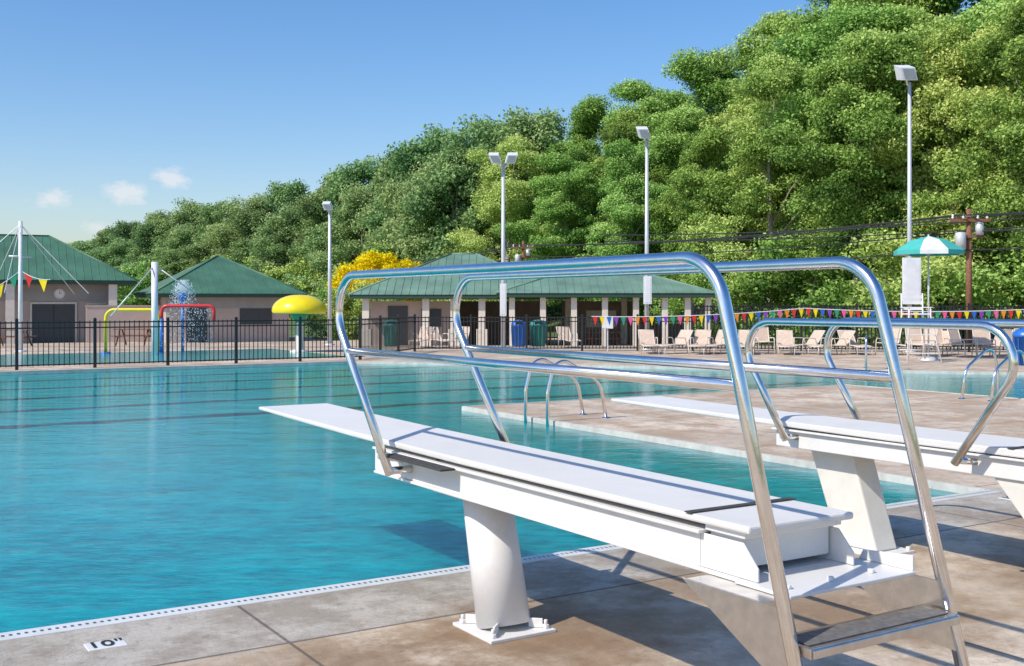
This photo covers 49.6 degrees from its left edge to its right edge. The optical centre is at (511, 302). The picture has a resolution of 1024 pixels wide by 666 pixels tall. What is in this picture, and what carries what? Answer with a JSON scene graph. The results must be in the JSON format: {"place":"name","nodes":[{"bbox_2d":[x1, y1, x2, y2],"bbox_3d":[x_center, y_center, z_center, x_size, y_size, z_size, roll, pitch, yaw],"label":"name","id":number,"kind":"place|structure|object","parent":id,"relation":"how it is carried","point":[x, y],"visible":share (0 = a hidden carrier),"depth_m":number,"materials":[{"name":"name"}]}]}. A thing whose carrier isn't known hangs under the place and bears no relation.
{"place":"outdoors","nodes":[
{"label":"outdoors","id":0,"kind":"place"},
{"bbox_2d":[1,349,339,364],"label":"wading pool water","id":1,"kind":"structure","parent":0,"point":[274,353],"depth_m":32.90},
{"bbox_2d":[110,262,194,354],"bbox_3d":[-11.005,0.175,33.593,2.674,2.850,0.719,0,0,-43],"label":"cable mast","id":2,"kind":"object","parent":1,"relation":"on","point":[154,289],"visible":0.92,"depth_m":33.92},
{"bbox_2d":[170,279,198,351],"bbox_3d":[-10.767,0.414,36.183,0.959,2.372,0.958,0,0,-44],"label":"spray ball","id":3,"kind":"object","parent":1,"relation":"on","point":[182,296],"visible":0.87,"depth_m":36.15,"materials":[{"name":"liquid"}]},
{"bbox_2d":[160,304,215,351],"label":"spray arch","id":4,"kind":"structure","parent":1,"relation":"on","point":[192,306],"depth_m":34.95,"materials":[{"name":"red paint"}]},
{"bbox_2d":[272,295,326,351],"bbox_3d":[-6.900,0.670,36.000,1.760,1.860,1.760,0,0,-32],"label":"spray mushroom","id":5,"kind":"object","parent":1,"relation":"on","point":[297,306],"visible":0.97,"depth_m":35.42,"materials":[{"name":"yellow paint"}]},
{"bbox_2d":[134,255,308,342],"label":"green roofed building","id":6,"kind":"structure","parent":0,"point":[227,288],"depth_m":62.33,"materials":[{"name":"beige paint"}]},
{"bbox_2d":[187,308,206,342],"bbox_3d":[-17.421,1.170,61.333,1.100,2.100,0.059,0,0,-25],"label":"door","id":7,"kind":"structure","parent":6,"relation":"in","point":[194,317],"depth_m":61.32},
{"bbox_2d":[240,308,271,323],"bbox_3d":[-14.475,0.770,62.706,1.800,0.900,0.059,0,0,-25],"label":"window","id":8,"kind":"structure","parent":6,"relation":"in","point":[245,313],"depth_m":62.68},
{"bbox_2d":[1,337,806,346],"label":"pavement","id":9,"kind":"structure","parent":0,"point":[273,344],"depth_m":58.37,"materials":[{"name":"concrete"}]},
{"bbox_2d":[0,234,138,343],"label":"green roofed building","id":10,"kind":"structure","parent":9,"relation":"on","point":[58,300],"depth_m":61.42,"materials":[{"name":"beige paint"}]},
{"bbox_2d":[32,304,74,342],"bbox_3d":[-25.324,1.145,61.287,2.200,2.150,0.079,0,0,-25],"label":"door","id":11,"kind":"structure","parent":10,"relation":"in","point":[40,312],"depth_m":61.25,"materials":[{"name":"black paint"}]},
{"bbox_2d":[85,305,160,342],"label":"garden wall","id":12,"kind":"structure","parent":9,"relation":"on","point":[97,312],"depth_m":61.46,"materials":[{"name":"beige paint"}]},
{"bbox_2d":[322,201,334,344],"bbox_3d":[-6.922,-1.117,41.927,0.445,5.435,0.546,0,0,0],"label":"light pole","id":13,"kind":"object","parent":9,"relation":"on","point":[327,205],"visible":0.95,"depth_m":41.94,"materials":[{"name":"grey metal"}]},
{"bbox_2d":[348,253,569,345],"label":"green roofed building","id":14,"kind":"structure","parent":9,"relation":"on","point":[425,289],"depth_m":56.37,"materials":[{"name":"beige paint"}]},
{"bbox_2d":[388,306,407,345],"bbox_3d":[-5.800,1.195,56.370,1.000,2.050,0.059,0,0,0],"label":"door","id":15,"kind":"structure","parent":14,"relation":"in","point":[393,311],"depth_m":56.34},
{"bbox_2d":[529,319,546,345],"bbox_3d":[1.000,1.150,42.496,0.678,1.020,0.686,0,0,0],"label":"waste bin","id":16,"kind":"object","parent":9,"relation":"on","point":[537,333],"visible":0.84,"depth_m":42.25,"materials":[{"name":"teal plastic"}]},
{"bbox_2d":[494,275,715,345],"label":"picnic pavilion","id":17,"kind":"structure","parent":9,"relation":"on","point":[605,288],"depth_m":54.22,"materials":[{"name":"green metal"}]},
{"bbox_2d":[0,0,977,244],"label":"sky","id":18,"kind":"structure","parent":0,"point":[111,111],"materials":[{"name":"blue"}]},
{"bbox_2d":[0,364,1023,632],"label":"pool water","id":19,"kind":"structure","parent":0,"point":[134,492],"depth_m":10.47,"materials":[{"name":"liquid"}]},
{"bbox_2d":[0,488,1023,665],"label":"pool deck","id":20,"kind":"structure","parent":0,"point":[623,607],"depth_m":5.53,"materials":[{"name":"concrete"}]},
{"bbox_2d":[83,638,127,650],"bbox_3d":[-1.900,1.601,5.186,0.176,0.018,0.120,0,0,-32],"label":"depth marker","id":21,"kind":"object","parent":20,"relation":"on","point":[104,644],"visible":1,"depth_m":5.18,"materials":[{"name":"tile"}]},
{"bbox_2d":[0,489,1000,640],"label":"pool gutter","id":22,"kind":"object","parent":20,"relation":"on","point":[52,629],"visible":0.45,"depth_m":6.08,"materials":[{"name":"white tile"}]},
{"bbox_2d":[259,252,969,665],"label":"diving board stand","id":23,"kind":"object","parent":20,"relation":"on","point":[755,552],"visible":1,"depth_m":4.17,"materials":[{"name":"metal"}]},
{"bbox_2d":[611,317,1023,554],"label":"diving board stand","id":24,"kind":"object","parent":20,"relation":"on","point":[846,452],"visible":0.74,"depth_m":7.09,"materials":[{"name":"white paint"}]},
{"bbox_2d":[0,347,1023,371],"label":"pool deck","id":25,"kind":"structure","parent":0,"point":[985,362],"depth_m":32.38,"materials":[{"name":"concrete"}]},
{"bbox_2d":[0,221,88,351],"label":"cable mast","id":26,"kind":"object","parent":25,"relation":"on","point":[20,256],"visible":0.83,"depth_m":35.95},
{"bbox_2d":[0,316,361,369],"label":"iron fence","id":27,"kind":"object","parent":25,"relation":"on","point":[168,326],"visible":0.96,"depth_m":28.33,"materials":[{"name":"metal"}]},
{"bbox_2d":[360,314,415,359],"bbox_3d":[-3.731,0.980,33.813,0.080,1.240,5.558,0,0,11],"label":"iron fence","id":28,"kind":"object","parent":25,"relation":"on","point":[409,321],"visible":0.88,"depth_m":33.87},
{"bbox_2d":[489,152,517,346],"bbox_3d":[-0.300,-1.774,37.894,0.989,6.747,0.612,0,0,0],"label":"light pole","id":29,"kind":"object","parent":25,"relation":"on","point":[494,157],"visible":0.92,"depth_m":37.93,"materials":[{"name":"grey metal"}]},
{"bbox_2d":[0,361,1023,492],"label":"pool coping","id":30,"kind":"object","parent":25,"relation":"on","point":[932,484],"visible":0.38,"depth_m":15.69,"materials":[{"name":"concrete"}]},
{"bbox_2d":[414,314,692,350],"bbox_3d":[1.400,0.985,36.650,9.285,1.230,0.080,0,0,-2],"label":"iron fence","id":31,"kind":"object","parent":25,"relation":"on","point":[526,317],"visible":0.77,"depth_m":36.63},
{"bbox_2d":[636,126,652,349],"bbox_3d":[4.529,-2.220,37.873,0.582,7.639,0.655,0,0,0],"label":"light pole","id":32,"kind":"object","parent":25,"relation":"on","point":[643,132],"visible":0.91,"depth_m":37.93,"materials":[{"name":"grey metal"}]},
{"bbox_2d":[776,330,794,354],"bbox_3d":[8.488,1.234,34.440,0.538,0.740,1.465,0,0,11],"label":"lounge chair","id":33,"kind":"object","parent":25,"relation":"on","point":[784,338],"visible":1,"depth_m":34.91,"materials":[{"name":"beige fabric"}]},
{"bbox_2d":[692,303,1023,351],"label":"iron fence","id":34,"kind":"object","parent":25,"relation":"on","point":[856,306],"visible":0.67,"depth_m":36.23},
{"bbox_2d":[591,308,804,324],"bbox_3d":[6.051,0.464,36.162,6.908,0.592,0.047,0,0,2],"label":"pennant bunting","id":35,"kind":"object","parent":34,"relation":"hanging from","point":[644,318],"visible":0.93,"depth_m":36.17,"materials":[{"name":"multicoloured fabric"}]},
{"bbox_2d":[805,308,1023,318],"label":"pennant bunting","id":36,"kind":"object","parent":34,"relation":"hanging from","point":[937,313],"visible":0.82,"depth_m":35.52,"materials":[{"name":"multicoloured fabric"}]},
{"bbox_2d":[894,65,920,351],"bbox_3d":[12.786,-3.057,35.808,0.778,9.315,0.785,0,0,0],"label":"light pole","id":37,"kind":"object","parent":25,"relation":"on","point":[911,275],"visible":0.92,"depth_m":35.72,"materials":[{"name":"grey metal"}]},
{"bbox_2d":[896,293,942,362],"bbox_3d":[11.000,0.672,30.150,0.964,1.867,1.183,0,0,0],"label":"lifeguard chair","id":38,"kind":"object","parent":25,"relation":"on","point":[913,308],"visible":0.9,"depth_m":30.46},
{"bbox_2d":[894,234,964,360],"bbox_3d":[11.600,-0.150,30.900,1.755,3.500,1.755,0,0,-34],"label":"sun umbrella","id":39,"kind":"object","parent":25,"relation":"on","point":[928,245],"visible":0.98,"depth_m":30.41,"materials":[{"name":"teal fabric"}]},
{"bbox_2d":[289,262,997,346],"bbox_3d":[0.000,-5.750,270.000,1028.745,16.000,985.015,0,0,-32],"label":"ground","id":40,"kind":"structure","parent":0,"point":[550,326],"depth_m":84.74,"materials":[{"name":"green plant"}]},
{"bbox_2d":[87,233,136,300],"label":"deciduous tree","id":41,"kind":"object","parent":40,"relation":"on","point":[119,247],"visible":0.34,"depth_m":197.68,"materials":[{"name":"green plant"}]},
{"bbox_2d":[95,219,145,261],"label":"deciduous tree","id":42,"kind":"object","parent":40,"relation":"on","point":[126,231],"visible":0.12,"depth_m":202.25,"materials":[{"name":"green plant"}]},
{"bbox_2d":[117,260,160,304],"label":"shrub","id":43,"kind":"object","parent":40,"relation":"on","point":[128,271],"visible":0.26,"depth_m":181.99,"materials":[{"name":"green plant"}]},
{"bbox_2d":[117,221,166,304],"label":"deciduous tree","id":44,"kind":"object","parent":40,"relation":"on","point":[145,236],"visible":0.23,"depth_m":188.62,"materials":[{"name":"green plant"}]},
{"bbox_2d":[143,249,196,299],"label":"deciduous tree","id":45,"kind":"object","parent":40,"relation":"on","point":[171,258],"visible":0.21,"depth_m":178.12,"materials":[{"name":"green plant"}]},
{"bbox_2d":[140,222,202,303],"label":"deciduous tree","id":46,"kind":"object","parent":40,"relation":"on","point":[182,237],"visible":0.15,"depth_m":179.67,"materials":[{"name":"green plant"}]},
{"bbox_2d":[150,196,208,254],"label":"deciduous tree","id":47,"kind":"object","parent":40,"relation":"on","point":[185,214],"visible":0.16,"depth_m":185.37,"materials":[{"name":"green plant"}]},
{"bbox_2d":[176,236,225,271],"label":"deciduous tree","id":48,"kind":"object","parent":40,"relation":"on","point":[203,250],"visible":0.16,"depth_m":167.43,"materials":[{"name":"green plant"}]},
{"bbox_2d":[188,195,245,265],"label":"deciduous tree","id":49,"kind":"object","parent":40,"relation":"on","point":[214,214],"visible":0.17,"depth_m":176.78,"materials":[{"name":"green plant"}]},
{"bbox_2d":[208,192,279,256],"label":"deciduous tree","id":50,"kind":"object","parent":40,"relation":"on","point":[254,203],"visible":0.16,"depth_m":165.78,"materials":[{"name":"green plant"}]},
{"bbox_2d":[216,208,272,263],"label":"deciduous tree","id":51,"kind":"object","parent":40,"relation":"on","point":[248,220],"visible":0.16,"depth_m":160.80,"materials":[{"name":"green plant"}]},
{"bbox_2d":[248,201,300,272],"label":"deciduous tree","id":52,"kind":"object","parent":40,"relation":"on","point":[261,241],"visible":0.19,"depth_m":147.53,"materials":[{"name":"green plant"}]},
{"bbox_2d":[249,205,307,290],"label":"deciduous tree","id":53,"kind":"object","parent":40,"relation":"on","point":[278,250],"visible":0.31,"depth_m":145.96,"materials":[{"name":"green plant"}]},
{"bbox_2d":[251,178,311,262],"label":"deciduous tree","id":54,"kind":"object","parent":40,"relation":"on","point":[286,193],"visible":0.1,"depth_m":157.17,"materials":[{"name":"green plant"}]},
{"bbox_2d":[259,253,326,319],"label":"shrub","id":55,"kind":"object","parent":40,"relation":"on","point":[279,272],"visible":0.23,"depth_m":136.94,"materials":[{"name":"green plant"}]},
{"bbox_2d":[282,225,344,318],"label":"deciduous tree","id":56,"kind":"object","parent":40,"relation":"on","point":[307,246],"visible":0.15,"depth_m":137.16,"materials":[{"name":"green plant"}]},
{"bbox_2d":[286,180,342,292],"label":"deciduous tree","id":57,"kind":"object","parent":40,"relation":"on","point":[303,205],"visible":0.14,"depth_m":138.75,"materials":[{"name":"green plant"}]},
{"bbox_2d":[303,287,360,338],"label":"shrub","id":58,"kind":"object","parent":40,"relation":"on","point":[323,294],"visible":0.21,"depth_m":67.66,"materials":[{"name":"green plant"}]},
{"bbox_2d":[305,180,382,316],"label":"deciduous tree","id":59,"kind":"object","parent":40,"relation":"on","point":[349,214],"visible":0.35,"depth_m":125.27,"materials":[{"name":"green plant"}]},
{"bbox_2d":[313,279,377,339],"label":"shrub","id":60,"kind":"object","parent":40,"relation":"on","point":[353,302],"visible":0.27,"depth_m":66.01,"materials":[{"name":"green plant"}]},
{"bbox_2d":[309,153,384,272],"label":"deciduous tree","id":61,"kind":"object","parent":40,"relation":"on","point":[362,172],"visible":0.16,"depth_m":137.72,"materials":[{"name":"green plant"}]},
{"bbox_2d":[317,149,410,263],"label":"deciduous tree","id":62,"kind":"object","parent":40,"relation":"on","point":[379,177],"visible":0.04,"depth_m":127.00,"materials":[{"name":"green plant"}]},
{"bbox_2d":[326,249,422,315],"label":"golden tree","id":63,"kind":"object","parent":40,"relation":"on","point":[372,260],"visible":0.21,"depth_m":70.79,"materials":[{"name":"yellow plant"}]},
{"bbox_2d":[359,169,430,249],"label":"deciduous tree","id":64,"kind":"object","parent":40,"relation":"on","point":[375,219],"depth_m":118.53,"materials":[{"name":"green plant"}]},
{"bbox_2d":[364,177,443,263],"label":"deciduous tree","id":65,"kind":"object","parent":40,"relation":"on","point":[397,190],"visible":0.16,"depth_m":112.02,"materials":[{"name":"green plant"}]},
{"bbox_2d":[382,123,465,216],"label":"deciduous tree","id":66,"kind":"object","parent":40,"relation":"on","point":[404,154],"visible":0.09,"depth_m":118.21,"materials":[{"name":"green plant"}]},
{"bbox_2d":[388,153,485,300],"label":"deciduous tree","id":67,"kind":"object","parent":40,"relation":"on","point":[406,243],"visible":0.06,"depth_m":104.70,"materials":[{"name":"green plant"}]},
{"bbox_2d":[387,144,497,266],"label":"deciduous tree","id":68,"kind":"object","parent":40,"relation":"on","point":[424,199],"visible":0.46,"depth_m":100.64,"materials":[{"name":"green plant"}]},
{"bbox_2d":[413,113,517,300],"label":"deciduous tree","id":69,"kind":"object","parent":40,"relation":"on","point":[477,140],"visible":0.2,"depth_m":103.24,"materials":[{"name":"green plant"}]},
{"bbox_2d":[443,139,544,299],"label":"deciduous tree","id":70,"kind":"object","parent":40,"relation":"on","point":[496,237],"visible":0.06,"depth_m":96.88,"materials":[{"name":"green plant"}]},
{"bbox_2d":[444,133,561,305],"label":"deciduous tree","id":71,"kind":"object","parent":40,"relation":"on","point":[517,189],"visible":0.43,"depth_m":90.22,"materials":[{"name":"green plant"}]},
{"bbox_2d":[455,105,577,315],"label":"deciduous tree","id":72,"kind":"object","parent":40,"relation":"on","point":[544,130],"visible":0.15,"depth_m":98.30,"materials":[{"name":"green plant"}]},
{"bbox_2d":[512,241,534,300],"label":"utility pole","id":73,"kind":"object","parent":40,"relation":"on","point":[518,257],"visible":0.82,"depth_m":73.84,"materials":[{"name":"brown wood"}]},
{"bbox_2d":[525,230,972,256],"bbox_3d":[9.115,-2.814,57.900,0.053,0.629,36.037,0,0,-27],"label":"overhead cable","id":74,"kind":"object","parent":73,"relation":"hanging from","point":[782,247],"visible":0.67,"depth_m":49.91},
{"bbox_2d":[505,146,605,260],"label":"deciduous tree","id":75,"kind":"object","parent":40,"relation":"on","point":[574,154],"visible":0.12,"depth_m":89.66,"materials":[{"name":"green plant"}]},
{"bbox_2d":[491,152,630,306],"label":"deciduous tree","id":76,"kind":"object","parent":40,"relation":"on","point":[581,181],"visible":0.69,"depth_m":82.92,"materials":[{"name":"green plant"}]},
{"bbox_2d":[523,93,612,299],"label":"deciduous tree","id":77,"kind":"object","parent":40,"relation":"on","point":[586,119],"visible":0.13,"depth_m":92.19,"materials":[{"name":"green plant"}]},
{"bbox_2d":[548,109,677,322],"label":"deciduous tree","id":78,"kind":"object","parent":40,"relation":"on","point":[624,127],"visible":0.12,"depth_m":81.90,"materials":[{"name":"green plant"}]},
{"bbox_2d":[575,138,680,322],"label":"deciduous tree","id":79,"kind":"object","parent":40,"relation":"on","point":[624,161],"visible":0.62,"depth_m":75.34,"materials":[{"name":"green plant"}]},
{"bbox_2d":[588,78,692,315],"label":"deciduous tree","id":80,"kind":"object","parent":40,"relation":"on","point":[650,102],"visible":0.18,"depth_m":87.08,"materials":[{"name":"green plant"}]},
{"bbox_2d":[628,46,742,282],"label":"deciduous tree","id":81,"kind":"object","parent":40,"relation":"on","point":[704,81],"visible":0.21,"depth_m":81.64,"materials":[{"name":"green plant"}]},
{"bbox_2d":[637,106,738,314],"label":"deciduous tree","id":82,"kind":"object","parent":40,"relation":"on","point":[668,139],"visible":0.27,"depth_m":77.16,"materials":[{"name":"green plant"}]},
{"bbox_2d":[643,273,753,339],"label":"shrub","id":83,"kind":"object","parent":40,"relation":"on","point":[698,280],"visible":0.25,"depth_m":66.89,"materials":[{"name":"green plant"}]},
{"bbox_2d":[636,125,765,316],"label":"deciduous tree","id":84,"kind":"object","parent":40,"relation":"on","point":[692,196],"visible":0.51,"depth_m":70.26,"materials":[{"name":"green plant"}]},
{"bbox_2d":[698,88,824,302],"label":"deciduous tree","id":85,"kind":"object","parent":40,"relation":"on","point":[761,223],"visible":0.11,"depth_m":69.72,"materials":[{"name":"green plant"}]},
{"bbox_2d":[678,52,847,338],"bbox_3d":[15.762,-5.471,64.506,10.410,18.111,11.968,0,0,-23],"label":"deciduous tree","id":86,"kind":"object","parent":40,"relation":"on","point":[768,77],"visible":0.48,"depth_m":63.71,"materials":[{"name":"green plant"}]},
{"bbox_2d":[702,9,823,307],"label":"deciduous tree","id":87,"kind":"object","parent":40,"relation":"on","point":[771,28],"visible":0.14,"depth_m":77.39,"materials":[{"name":"green plant"}]},
{"bbox_2d":[731,232,879,344],"bbox_3d":[15.972,0.139,60.609,7.951,8.060,10.810,0,0,15],"label":"shrub","id":88,"kind":"object","parent":40,"relation":"on","point":[824,294],"visible":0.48,"depth_m":59.42,"materials":[{"name":"green plant"}]},
{"bbox_2d":[761,0,869,314],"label":"deciduous tree","id":89,"kind":"object","parent":40,"relation":"on","point":[808,18],"visible":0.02,"depth_m":70.44,"materials":[{"name":"green plant"}]},
{"bbox_2d":[748,1,925,333],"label":"deciduous tree","id":90,"kind":"object","parent":40,"relation":"on","point":[812,48],"visible":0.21,"depth_m":64.49,"materials":[{"name":"green plant"}]},
{"bbox_2d":[755,26,932,344],"bbox_3d":[18.413,-5.648,58.529,8.025,17.670,10.614,0,0,41],"label":"deciduous tree","id":91,"kind":"object","parent":40,"relation":"on","point":[856,79],"visible":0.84,"depth_m":56.78,"materials":[{"name":"green plant"}]},
{"bbox_2d":[833,0,966,166],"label":"deciduous tree","id":92,"kind":"object","parent":40,"relation":"on","point":[921,3],"visible":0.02,"depth_m":67.88,"materials":[{"name":"green plant"}]},
{"bbox_2d":[815,4,1004,270],"bbox_3d":[23.265,-7.190,62.897,11.149,20.301,13.908,0,0,-6],"label":"deciduous tree","id":93,"kind":"object","parent":40,"relation":"on","point":[921,30],"visible":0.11,"depth_m":61.99,"materials":[{"name":"green plant"}]},
{"bbox_2d":[836,229,1014,346],"bbox_3d":[19.273,0.186,52.308,9.933,7.407,7.306,0,0,-15],"label":"shrub","id":94,"kind":"object","parent":40,"relation":"on","point":[892,278],"visible":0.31,"depth_m":52.02,"materials":[{"name":"green plant"}]},
{"bbox_2d":[851,20,1023,346],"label":"deciduous tree","id":95,"kind":"object","parent":40,"relation":"on","point":[946,97],"visible":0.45,"depth_m":55.87,"materials":[{"name":"green plant"}]},
{"bbox_2d":[874,0,1023,338],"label":"deciduous tree","id":96,"kind":"object","parent":40,"relation":"on","point":[973,27],"visible":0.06,"depth_m":60.81,"materials":[{"name":"green plant"}]},
{"bbox_2d":[906,0,1023,296],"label":"deciduous tree","id":97,"kind":"object","parent":40,"relation":"on","point":[1001,48],"visible":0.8,"depth_m":51.70,"materials":[{"name":"green plant"}]},
{"bbox_2d":[950,209,990,346],"bbox_3d":[17.300,-0.825,41.912,1.500,5.450,0.436,0,0,0],"label":"utility pole","id":98,"kind":"object","parent":40,"relation":"on","point":[963,240],"visible":0.9,"depth_m":41.89,"materials":[{"name":"brown wood"}]},
{"bbox_2d":[516,215,951,244],"bbox_3d":[8.485,-3.513,57.900,0.053,0.729,35.973,0,0,-27],"label":"overhead cable","id":99,"kind":"object","parent":98,"relation":"attached to","point":[776,233],"visible":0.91,"depth_m":50.10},
{"bbox_2d":[605,215,985,244],"bbox_3d":[9.565,-3.513,57.900,0.053,0.729,36.083,0,0,-28],"label":"overhead cable","id":100,"kind":"object","parent":98,"relation":"attached to","point":[817,231],"visible":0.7,"depth_m":49.33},
{"bbox_2d":[604,226,1023,241],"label":"overhead cable","id":101,"kind":"object","parent":98,"relation":"attached to","point":[818,237],"visible":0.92,"depth_m":51.19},
{"bbox_2d":[604,218,1023,235],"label":"overhead cable","id":102,"kind":"object","parent":98,"relation":"attached to","point":[802,230],"visible":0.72,"depth_m":52.60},
{"bbox_2d":[924,0,1017,79],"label":"deciduous tree","id":103,"kind":"object","parent":40,"relation":"on","point":[948,4],"visible":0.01,"depth_m":67.29,"materials":[{"name":"green plant"}]},
{"bbox_2d":[920,0,1023,304],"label":"deciduous tree","id":104,"kind":"object","parent":40,"relation":"on","point":[1007,82],"visible":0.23,"depth_m":56.27,"materials":[{"name":"green plant"}]},
{"bbox_2d":[923,235,1023,345],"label":"shrub","id":105,"kind":"object","parent":40,"relation":"on","point":[1015,263],"visible":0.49,"depth_m":49.21,"materials":[{"name":"green plant"}]},
{"bbox_2d":[471,385,1023,489],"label":"pool peninsula deck","id":106,"kind":"structure","parent":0,"point":[944,411],"depth_m":15.73,"materials":[{"name":"concrete"}]},
{"bbox_2d":[524,358,609,426],"bbox_3d":[0.747,1.636,15.368,1.100,1.728,0.660,0,0,-32],"label":"pool ladder","id":107,"kind":"object","parent":106,"relation":"attached to","point":[573,378],"visible":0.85,"depth_m":15.32,"materials":[{"name":"silver metal"}]},
{"bbox_2d":[958,348,1023,401],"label":"pool ladder","id":108,"kind":"object","parent":106,"relation":"attached to","point":[996,373],"visible":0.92,"depth_m":18.48,"materials":[{"name":"silver metal"}]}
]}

